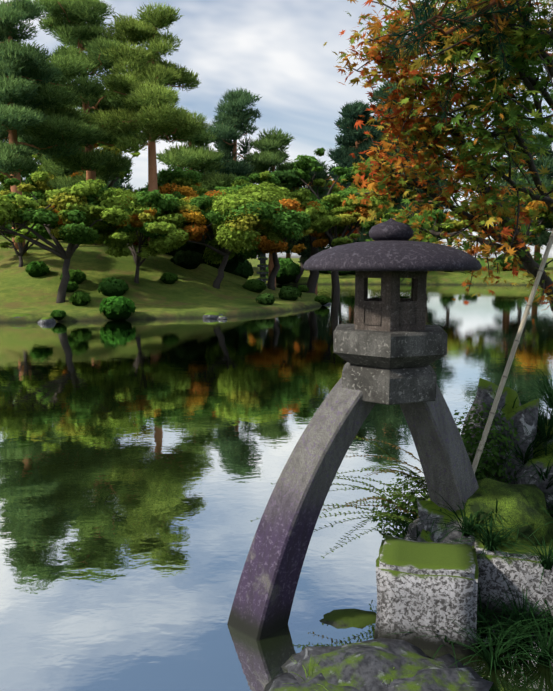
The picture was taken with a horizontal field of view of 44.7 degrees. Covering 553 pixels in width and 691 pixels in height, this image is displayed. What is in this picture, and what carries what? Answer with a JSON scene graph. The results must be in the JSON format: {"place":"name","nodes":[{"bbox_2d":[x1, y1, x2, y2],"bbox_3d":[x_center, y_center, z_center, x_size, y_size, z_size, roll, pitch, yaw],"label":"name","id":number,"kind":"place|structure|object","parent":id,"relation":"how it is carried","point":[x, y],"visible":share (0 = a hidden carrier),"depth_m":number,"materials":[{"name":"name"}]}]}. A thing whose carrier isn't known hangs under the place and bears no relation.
{"place":"outdoors","nodes":[
{"label":"outdoors","id":0,"kind":"place"},
{"bbox_2d":[0,284,552,690],"bbox_3d":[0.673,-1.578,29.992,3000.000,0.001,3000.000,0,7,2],"label":"water","id":1,"kind":"structure","parent":0,"point":[142,463],"depth_m":6.78,"materials":[{"name":"liquid"}]},
{"bbox_2d":[264,673,359,690],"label":"flat rock","id":2,"kind":"object","parent":1,"relation":"in","point":[277,682],"visible":0.48,"depth_m":3.34,"materials":[{"name":"grey stone"}]},
{"bbox_2d":[319,608,376,628],"bbox_3d":[0.452,1.688,4.116,0.454,0.100,0.266,0,7,2],"label":"mossy rock","id":3,"kind":"object","parent":1,"relation":"in","point":[358,618],"visible":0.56,"depth_m":4.08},
{"bbox_2d":[227,218,481,639],"bbox_3d":[0.573,0.636,4.125,1.069,2.809,1.636,7,10,43],"label":"stone lantern","id":4,"kind":"object","parent":1,"relation":"in","point":[389,346],"visible":0.92,"depth_m":3.97,"materials":[{"name":"stone"}]},
{"bbox_2d":[281,638,458,690],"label":"flat rock","id":5,"kind":"object","parent":1,"relation":"in","point":[368,665],"visible":0.73,"depth_m":3.46,"materials":[{"name":"grey stone"}]},
{"bbox_2d":[385,653,492,690],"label":"flat rock","id":6,"kind":"object","parent":5,"relation":"on","point":[461,677],"visible":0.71,"depth_m":3.34,"materials":[{"name":"grey stone"}]},
{"bbox_2d":[0,235,552,322],"bbox_3d":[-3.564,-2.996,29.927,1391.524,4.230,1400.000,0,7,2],"label":"ground","id":7,"kind":"structure","parent":0,"point":[192,293],"depth_m":30.14,"materials":[{"name":"green plant"}]},
{"bbox_2d":[12,314,30,317],"bbox_3d":[-9.351,-0.964,24.412,1.070,0.392,0.679,-3,8,-20],"label":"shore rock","id":8,"kind":"object","parent":7,"relation":"on","point":[17,315],"visible":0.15,"depth_m":24.27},
{"bbox_2d":[0,190,58,266],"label":"tree","id":9,"kind":"object","parent":7,"relation":"on","point":[18,239],"visible":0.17,"depth_m":30.16,"materials":[{"name":"green plant"}]},
{"bbox_2d":[6,197,58,239],"bbox_3d":[-14.110,-7.054,39.066,3.719,3.391,4.517,0,7,2],"label":"tree","id":10,"kind":"object","parent":7,"relation":"on","point":[9,226],"visible":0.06,"depth_m":37.80,"materials":[{"name":"green plant"}]},
{"bbox_2d":[25,261,49,276],"bbox_3d":[-10.343,-3.270,29.033,1.031,0.776,1.067,-6,9,-39],"label":"shrub","id":11,"kind":"object","parent":7,"relation":"on","point":[36,269],"visible":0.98,"depth_m":28.70,"materials":[{"name":"green plant"}]},
{"bbox_2d":[0,82,79,190],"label":"pine","id":12,"kind":"object","parent":7,"relation":"on","point":[42,164],"visible":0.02,"depth_m":43.92,"materials":[{"name":"green plant"}]},
{"bbox_2d":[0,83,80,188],"bbox_3d":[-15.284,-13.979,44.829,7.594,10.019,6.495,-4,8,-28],"label":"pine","id":13,"kind":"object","parent":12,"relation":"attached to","point":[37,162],"visible":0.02,"depth_m":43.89,"materials":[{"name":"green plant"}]},
{"bbox_2d":[0,155,82,200],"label":"tree","id":14,"kind":"object","parent":7,"relation":"on","point":[41,188],"visible":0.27,"depth_m":38.88,"materials":[{"name":"green plant"}]},
{"bbox_2d":[0,0,84,249],"bbox_3d":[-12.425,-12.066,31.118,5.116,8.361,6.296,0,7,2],"label":"pine","id":15,"kind":"object","parent":7,"relation":"on","point":[4,10],"visible":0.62,"depth_m":31.15,"materials":[{"name":"green plant"}]},
{"bbox_2d":[37,316,55,323],"bbox_3d":[-8.114,-0.875,23.766,0.633,0.312,0.828,2,7,13],"label":"shore rock","id":16,"kind":"object","parent":7,"relation":"on","point":[48,320],"visible":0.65,"depth_m":23.50,"materials":[{"name":"grey stone"}]},
{"bbox_2d":[49,309,66,319],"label":"shrub","id":17,"kind":"object","parent":7,"relation":"on","point":[58,314],"visible":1,"depth_m":24.11,"materials":[{"name":"green plant"}]},
{"bbox_2d":[66,281,78,291],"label":"shrub","id":18,"kind":"object","parent":7,"relation":"on","point":[72,286],"visible":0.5,"depth_m":27.67,"materials":[{"name":"green plant"}]},
{"bbox_2d":[0,0,146,190],"bbox_3d":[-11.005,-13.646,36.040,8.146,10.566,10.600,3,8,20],"label":"pine","id":19,"kind":"object","parent":7,"relation":"on","point":[76,126],"visible":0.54,"depth_m":34.40,"materials":[{"name":"green plant"}]},
{"bbox_2d":[60,269,86,284],"bbox_3d":[-8.631,-2.881,28.654,1.119,0.785,1.118,-6,9,-41],"label":"shrub","id":20,"kind":"object","parent":7,"relation":"on","point":[77,276],"visible":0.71,"depth_m":28.37,"materials":[{"name":"green plant"}]},
{"bbox_2d":[68,291,90,305],"bbox_3d":[-7.701,-1.812,26.395,0.893,0.673,0.928,0,7,2],"label":"shrub","id":21,"kind":"object","parent":7,"relation":"on","point":[78,298],"visible":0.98,"depth_m":26.15,"materials":[{"name":"green plant"}]},
{"bbox_2d":[0,170,176,302],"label":"tree","id":22,"kind":"object","parent":7,"relation":"on","point":[78,215],"visible":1,"depth_m":25.97,"materials":[{"name":"green plant"}]},
{"bbox_2d":[97,277,128,296],"bbox_3d":[-6.856,-2.438,28.288,1.271,0.924,1.472,0,7,2],"label":"shrub","id":23,"kind":"object","parent":7,"relation":"on","point":[111,287],"visible":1,"depth_m":27.89,"materials":[{"name":"green plant"}]},
{"bbox_2d":[99,296,135,320],"bbox_3d":[-5.864,-1.357,24.901,1.343,0.975,1.321,0,7,2],"label":"shrub","id":24,"kind":"object","parent":7,"relation":"on","point":[116,308],"visible":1,"depth_m":24.58,"materials":[{"name":"green plant"}]},
{"bbox_2d":[104,175,134,189],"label":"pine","id":25,"kind":"object","parent":7,"relation":"on","point":[121,184],"depth_m":72.11,"materials":[{"name":"green plant"}]},
{"bbox_2d":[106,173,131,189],"bbox_3d":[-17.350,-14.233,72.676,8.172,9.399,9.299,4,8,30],"label":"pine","id":26,"kind":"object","parent":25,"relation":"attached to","point":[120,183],"visible":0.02,"depth_m":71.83,"materials":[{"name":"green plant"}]},
{"bbox_2d":[94,135,146,188],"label":"tree","id":27,"kind":"object","parent":7,"relation":"on","point":[116,149],"visible":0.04,"depth_m":48.56,"materials":[{"name":"green plant"}]},
{"bbox_2d":[94,231,147,245],"bbox_3d":[-9.159,-6.005,35.338,5.909,2.709,3.865,-3,8,-23],"label":"tree","id":28,"kind":"object","parent":7,"relation":"on","point":[103,242],"depth_m":35.34,"materials":[{"name":"green plant"}]},
{"bbox_2d":[88,2,207,245],"bbox_3d":[-6.907,-11.087,34.967,6.498,12.702,5.891,0,7,2],"label":"pine","id":29,"kind":"object","parent":7,"relation":"on","point":[152,162],"visible":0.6,"depth_m":33.93,"materials":[{"name":"green plant"}]},
{"bbox_2d":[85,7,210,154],"bbox_3d":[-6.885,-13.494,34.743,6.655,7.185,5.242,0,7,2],"label":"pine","id":30,"kind":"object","parent":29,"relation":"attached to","point":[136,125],"visible":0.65,"depth_m":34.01,"materials":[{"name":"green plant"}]},
{"bbox_2d":[97,166,201,197],"bbox_3d":[-6.869,-7.784,39.928,5.258,5.695,6.908,7,10,43],"label":"tree","id":31,"kind":"object","parent":7,"relation":"on","point":[174,179],"visible":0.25,"depth_m":39.21,"materials":[{"name":"green plant"}]},
{"bbox_2d":[104,190,207,282],"bbox_3d":[-6.015,-4.793,30.847,4.635,4.364,5.716,-4,8,-30],"label":"tree","id":32,"kind":"object","parent":7,"relation":"on","point":[158,202],"visible":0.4,"depth_m":29.39,"materials":[{"name":"green plant"}]},
{"bbox_2d":[160,272,177,283],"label":"shrub","id":33,"kind":"object","parent":7,"relation":"on","point":[168,278],"visible":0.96,"depth_m":30.30,"materials":[{"name":"green plant"}]},
{"bbox_2d":[144,234,213,258],"bbox_3d":[-5.334,-6.157,36.924,4.072,3.799,4.237,0,7,2],"label":"understory","id":34,"kind":"object","parent":7,"relation":"on","point":[195,247],"visible":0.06,"depth_m":35.74,"materials":[{"name":"green plant"}]},
{"bbox_2d":[170,250,203,269],"bbox_3d":[-4.476,-4.258,33.725,1.658,1.103,1.726,6,10,41],"label":"shrub","id":35,"kind":"object","parent":7,"relation":"on","point":[189,259],"visible":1,"depth_m":33.22,"materials":[{"name":"green plant"}]},
{"bbox_2d":[173,184,213,241],"bbox_3d":[-4.593,-6.574,36.574,6.494,4.268,4.238,7,10,42],"label":"tree","id":36,"kind":"object","parent":7,"relation":"on","point":[186,192],"visible":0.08,"depth_m":34.85,"materials":[{"name":"orange plant"}]},
{"bbox_2d":[156,108,239,191],"bbox_3d":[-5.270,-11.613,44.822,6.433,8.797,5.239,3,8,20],"label":"pine","id":37,"kind":"object","parent":7,"relation":"on","point":[167,156],"visible":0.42,"depth_m":44.15,"materials":[{"name":"green plant"}]},
{"bbox_2d":[203,312,222,318],"bbox_3d":[-2.462,-1.135,25.755,0.851,0.313,0.472,-3,8,-24],"label":"shore rock","id":38,"kind":"object","parent":7,"relation":"on","point":[212,315],"visible":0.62,"depth_m":25.58,"materials":[{"name":"grey stone"}]},
{"bbox_2d":[217,316,226,319],"bbox_3d":[-2.044,-1.044,25.287,0.374,0.156,0.292,0,7,0],"label":"shore rock","id":39,"kind":"object","parent":7,"relation":"on","point":[222,317],"visible":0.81,"depth_m":25.19,"materials":[{"name":"grey stone"}]},
{"bbox_2d":[130,181,315,288],"bbox_3d":[-1.583,-5.289,31.955,7.325,5.534,10.350,7,10,45],"label":"tree","id":40,"kind":"object","parent":7,"relation":"on","point":[236,217],"visible":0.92,"depth_m":29.95,"materials":[{"name":"green plant"}]},
{"bbox_2d":[203,247,244,273],"bbox_3d":[-3.653,-5.287,38.460,3.368,3.109,3.336,-4,8,-31],"label":"understory","id":41,"kind":"object","parent":7,"relation":"on","point":[232,264],"visible":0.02,"depth_m":37.70,"materials":[{"name":"green plant"}]},
{"bbox_2d":[204,87,275,191],"bbox_3d":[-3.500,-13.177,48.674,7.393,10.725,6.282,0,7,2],"label":"pine","id":42,"kind":"object","parent":7,"relation":"on","point":[246,149],"visible":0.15,"depth_m":47.55,"materials":[{"name":"green plant"}]},
{"bbox_2d":[232,259,253,278],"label":"understory","id":43,"kind":"object","parent":7,"relation":"on","point":[245,269],"visible":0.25,"depth_m":40.70,"materials":[{"name":"green plant"}]},
{"bbox_2d":[242,279,265,292],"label":"shrub","id":44,"kind":"object","parent":7,"relation":"on","point":[256,285],"visible":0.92,"depth_m":32.93,"materials":[{"name":"green plant"}]},
{"bbox_2d":[214,171,295,258],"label":"tree","id":45,"kind":"object","parent":7,"relation":"on","point":[243,181],"visible":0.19,"depth_m":43.09,"materials":[{"name":"green plant"}]},
{"bbox_2d":[257,253,268,285],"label":"stone pagoda","id":46,"kind":"object","parent":7,"relation":"on","point":[262,265],"visible":0.73,"depth_m":43.42,"materials":[{"name":"grey stone"}]},
{"bbox_2d":[255,293,274,304],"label":"shrub","id":47,"kind":"object","parent":7,"relation":"on","point":[265,299],"visible":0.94,"depth_m":29.27,"materials":[{"name":"green plant"}]},
{"bbox_2d":[245,127,298,286],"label":"pine","id":48,"kind":"object","parent":7,"relation":"on","point":[271,263],"visible":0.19,"depth_m":48.11,"materials":[{"name":"green plant"}]},
{"bbox_2d":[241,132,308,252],"bbox_3d":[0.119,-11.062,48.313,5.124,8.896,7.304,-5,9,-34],"label":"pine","id":49,"kind":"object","parent":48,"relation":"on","point":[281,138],"visible":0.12,"depth_m":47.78,"materials":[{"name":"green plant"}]},
{"bbox_2d":[266,257,300,283],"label":"shrub","id":50,"kind":"object","parent":7,"relation":"on","point":[289,270],"visible":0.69,"depth_m":61.97,"materials":[{"name":"green plant"}]},
{"bbox_2d":[278,285,301,300],"bbox_3d":[0.662,-2.466,32.378,1.167,0.867,1.348,0,7,2],"label":"shrub","id":51,"kind":"object","parent":7,"relation":"on","point":[290,293],"visible":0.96,"depth_m":31.99,"materials":[{"name":"green plant"}]},
{"bbox_2d":[277,168,302,257],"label":"tree","id":52,"kind":"object","parent":7,"relation":"on","point":[288,255],"depth_m":73.11,"materials":[{"name":"green plant"}]},
{"bbox_2d":[248,188,341,289],"bbox_3d":[0.317,-5.901,38.109,6.641,5.957,4.259,-4,8,-29],"label":"tree","id":53,"kind":"object","parent":7,"relation":"on","point":[324,224],"visible":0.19,"depth_m":37.86,"materials":[{"name":"green plant"}]},
{"bbox_2d":[298,285,308,292],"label":"shrub","id":54,"kind":"object","parent":7,"relation":"on","point":[303,288],"visible":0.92,"depth_m":41.25,"materials":[{"name":"green plant"}]},
{"bbox_2d":[290,159,334,289],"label":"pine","id":55,"kind":"object","parent":7,"relation":"on","point":[301,241],"visible":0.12,"depth_m":50.36,"materials":[{"name":"green plant"}]},
{"bbox_2d":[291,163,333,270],"bbox_3d":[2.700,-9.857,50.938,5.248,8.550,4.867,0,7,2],"label":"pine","id":56,"kind":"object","parent":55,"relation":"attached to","point":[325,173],"visible":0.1,"depth_m":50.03,"materials":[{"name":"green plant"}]},
{"bbox_2d":[270,147,373,291],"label":"tree","id":57,"kind":"object","parent":7,"relation":"on","point":[296,175],"visible":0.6,"depth_m":46.33,"materials":[{"name":"green plant"}]},
{"bbox_2d":[314,295,329,304],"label":"shrub","id":58,"kind":"object","parent":7,"relation":"on","point":[323,299],"visible":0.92,"depth_m":32.99,"materials":[{"name":"green plant"}]},
{"bbox_2d":[293,176,359,283],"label":"tree","id":59,"kind":"object","parent":7,"relation":"on","point":[354,234],"visible":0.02,"depth_m":63.07,"materials":[{"name":"green plant"}]},
{"bbox_2d":[327,271,349,274],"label":"shrub","id":60,"kind":"object","parent":7,"relation":"on","point":[343,272],"visible":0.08,"depth_m":65.36,"materials":[{"name":"green plant"}]},
{"bbox_2d":[327,102,376,238],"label":"pine","id":61,"kind":"object","parent":7,"relation":"on","point":[345,132],"depth_m":76.45,"materials":[{"name":"green plant"}]},
{"bbox_2d":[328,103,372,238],"bbox_3d":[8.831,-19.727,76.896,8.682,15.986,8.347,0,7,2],"label":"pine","id":62,"kind":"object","parent":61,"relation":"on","point":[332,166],"depth_m":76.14,"materials":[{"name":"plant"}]},
{"bbox_2d":[309,186,408,294],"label":"tree","id":63,"kind":"object","parent":7,"relation":"on","point":[350,213],"visible":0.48,"depth_m":43.08,"materials":[{"name":"green plant"}]},
{"bbox_2d":[326,100,406,242],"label":"dark pine","id":64,"kind":"object","parent":7,"relation":"on","point":[352,143],"visible":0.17,"depth_m":71.42,"materials":[{"name":"green plant"}]},
{"bbox_2d":[364,78,428,211],"bbox_3d":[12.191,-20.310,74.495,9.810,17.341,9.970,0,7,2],"label":"pine","id":65,"kind":"object","parent":7,"relation":"on","point":[376,123],"visible":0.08,"depth_m":71.98,"materials":[{"name":"green plant"}]},
{"bbox_2d":[283,364,552,690],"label":"grasses","id":66,"kind":"object","parent":7,"relation":"on","point":[522,629],"visible":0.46,"depth_m":3.93,"materials":[{"name":"green plant"}]},
{"bbox_2d":[385,127,462,240],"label":"tree","id":67,"kind":"object","parent":7,"relation":"on","point":[417,192],"visible":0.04,"depth_m":70.83,"materials":[{"name":"green plant"}]},
{"bbox_2d":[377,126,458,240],"bbox_3d":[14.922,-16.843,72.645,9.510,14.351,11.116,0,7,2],"label":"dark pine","id":68,"kind":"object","parent":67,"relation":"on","point":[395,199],"visible":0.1,"depth_m":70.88,"materials":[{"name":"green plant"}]},
{"bbox_2d":[417,529,433,541],"bbox_3d":[1.016,1.398,4.320,0.271,0.391,0.268,-1,7,-11],"label":"rock","id":69,"kind":"object","parent":7,"relation":"on","point":[421,536],"visible":0.04,"depth_m":4.32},
{"bbox_2d":[374,535,478,655],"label":"stone block","id":70,"kind":"structure","parent":7,"relation":"on","point":[425,584],"depth_m":3.79,"materials":[{"name":"grey stone"}]},
{"bbox_2d":[323,0,552,323],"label":"maple","id":71,"kind":"object","parent":7,"relation":"on","point":[465,161],"visible":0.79,"depth_m":3.98,"materials":[{"name":"orange plant"}]},
{"bbox_2d":[371,0,552,127],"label":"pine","id":72,"kind":"object","parent":71,"relation":"attached to","point":[464,21],"visible":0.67,"depth_m":2.83,"materials":[{"name":"plant"}]},
{"bbox_2d":[405,497,474,545],"bbox_3d":[1.216,1.253,4.538,0.685,0.534,0.617,2,7,16],"label":"rock","id":73,"kind":"object","parent":7,"relation":"on","point":[430,513],"visible":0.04,"depth_m":4.39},
{"bbox_2d":[472,229,552,473],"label":"bamboo pole","id":74,"kind":"object","parent":73,"relation":"on","point":[508,366],"visible":0.73,"depth_m":4.66,"materials":[{"name":"wood"}]},
{"bbox_2d":[408,208,475,272],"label":"tree","id":75,"kind":"object","parent":7,"relation":"on","point":[439,212],"visible":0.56,"depth_m":64.70,"materials":[{"name":"green plant"}]},
{"bbox_2d":[418,209,480,243],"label":"tree","id":76,"kind":"object","parent":7,"relation":"on","point":[453,229],"visible":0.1,"depth_m":66.50,"materials":[{"name":"green plant"}]},
{"bbox_2d":[461,378,538,483],"bbox_3d":[1.665,0.819,4.993,0.552,1.154,0.665,-3,8,-21],"label":"upright rock","id":77,"kind":"object","parent":7,"relation":"on","point":[487,390],"visible":0.25,"depth_m":4.82,"materials":[{"name":"grey stone"}]},
{"bbox_2d":[456,478,552,545],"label":"mossy rock","id":78,"kind":"object","parent":7,"relation":"on","point":[516,506],"visible":0.56,"depth_m":4.27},
{"bbox_2d":[493,253,518,270],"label":"shrub","id":79,"kind":"object","parent":7,"relation":"on","point":[503,264],"visible":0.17,"depth_m":65.06,"materials":[{"name":"green plant"}]},
{"bbox_2d":[470,118,552,241],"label":"pine","id":80,"kind":"object","parent":7,"relation":"on","point":[550,183],"visible":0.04,"depth_m":65.55,"materials":[{"name":"green plant"}]},
{"bbox_2d":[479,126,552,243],"bbox_3d":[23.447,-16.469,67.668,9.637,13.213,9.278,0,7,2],"label":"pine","id":81,"kind":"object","parent":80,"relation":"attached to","point":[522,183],"visible":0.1,"depth_m":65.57,"materials":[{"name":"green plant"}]},
{"bbox_2d":[472,540,552,627],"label":"stone block","id":82,"kind":"structure","parent":7,"relation":"on","point":[517,574],"depth_m":4.07,"materials":[{"name":"grey stone"}]},
{"bbox_2d":[483,195,552,238],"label":"tree","id":83,"kind":"object","parent":7,"relation":"on","point":[550,216],"visible":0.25,"depth_m":64.11,"materials":[{"name":"orange plant"}]},
{"bbox_2d":[504,134,552,260],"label":"pine","id":84,"kind":"object","parent":7,"relation":"on","point":[536,249],"visible":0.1,"depth_m":74.00,"materials":[{"name":"green plant"}]},
{"bbox_2d":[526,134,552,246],"bbox_3d":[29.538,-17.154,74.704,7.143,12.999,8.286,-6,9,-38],"label":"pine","id":85,"kind":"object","parent":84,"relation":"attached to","point":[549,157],"visible":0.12,"depth_m":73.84,"materials":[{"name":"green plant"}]},
{"bbox_2d":[514,419,552,516],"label":"mossy rock","id":86,"kind":"object","parent":7,"relation":"on","point":[542,487],"visible":0.17,"depth_m":4.58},
{"bbox_2d":[526,191,552,233],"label":"tree","id":87,"kind":"object","parent":7,"relation":"on","point":[538,229],"visible":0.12,"depth_m":64.95,"materials":[{"name":"green plant"}]},
{"bbox_2d":[0,0,552,257],"label":"sky","id":88,"kind":"structure","parent":0,"point":[275,50],"materials":[{"name":"white"}]},
{"bbox_2d":[251,399,522,557],"bbox_3d":[0.788,1.041,4.545,1.928,1.250,1.122,0,7,2],"label":"leaf shrub","id":89,"kind":"object","parent":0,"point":[488,470],"visible":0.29,"depth_m":4.66,"materials":[{"name":"green plant"}]}
]}

